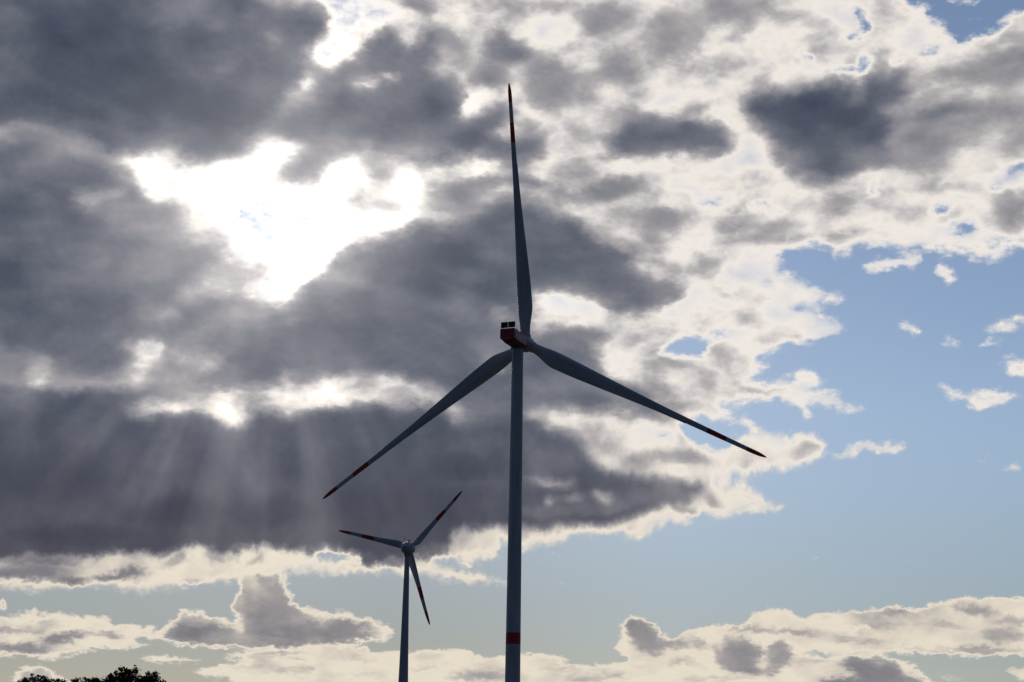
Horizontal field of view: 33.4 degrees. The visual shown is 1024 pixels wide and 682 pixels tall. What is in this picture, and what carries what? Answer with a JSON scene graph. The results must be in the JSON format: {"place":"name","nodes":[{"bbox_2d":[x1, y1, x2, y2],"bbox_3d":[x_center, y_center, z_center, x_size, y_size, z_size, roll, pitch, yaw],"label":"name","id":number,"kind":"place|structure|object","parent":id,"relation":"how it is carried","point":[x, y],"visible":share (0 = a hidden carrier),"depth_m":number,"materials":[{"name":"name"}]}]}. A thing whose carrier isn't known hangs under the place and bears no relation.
{"place":"outdoors","nodes":[
{"label":"outdoors","id":0,"kind":"place"},
{"bbox_2d":[0,0,1023,681],"label":"sky","id":1,"kind":"structure","parent":0,"point":[246,246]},
{"bbox_3d":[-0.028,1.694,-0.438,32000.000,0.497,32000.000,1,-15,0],"label":"ground","id":2,"kind":"structure","parent":0,"visible":0},
{"bbox_2d":[16,673,65,681],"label":"willow tree","id":3,"kind":"object","parent":2,"relation":"on","point":[42,678],"visible":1,"depth_m":240.08,"materials":[{"name":"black plant"}]},
{"bbox_2d":[71,676,93,681],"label":"young tree","id":4,"kind":"object","parent":2,"relation":"on","point":[85,679],"visible":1,"depth_m":241.20,"materials":[{"name":"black plant"}]},
{"bbox_2d":[91,665,166,681],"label":"oak tree","id":5,"kind":"object","parent":2,"relation":"on","point":[125,675],"visible":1,"depth_m":240.85,"materials":[{"name":"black plant"}]},
{"bbox_2d":[338,491,461,681],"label":"wind turbine","id":6,"kind":"object","parent":2,"relation":"on","point":[408,549],"visible":1,"depth_m":764.95,"materials":[{"name":"paint"}]},
{"bbox_2d":[323,83,765,681],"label":"wind turbine","id":7,"kind":"object","parent":2,"relation":"on","point":[521,341],"visible":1,"depth_m":485.89,"materials":[{"name":"grey paint"}]}
]}

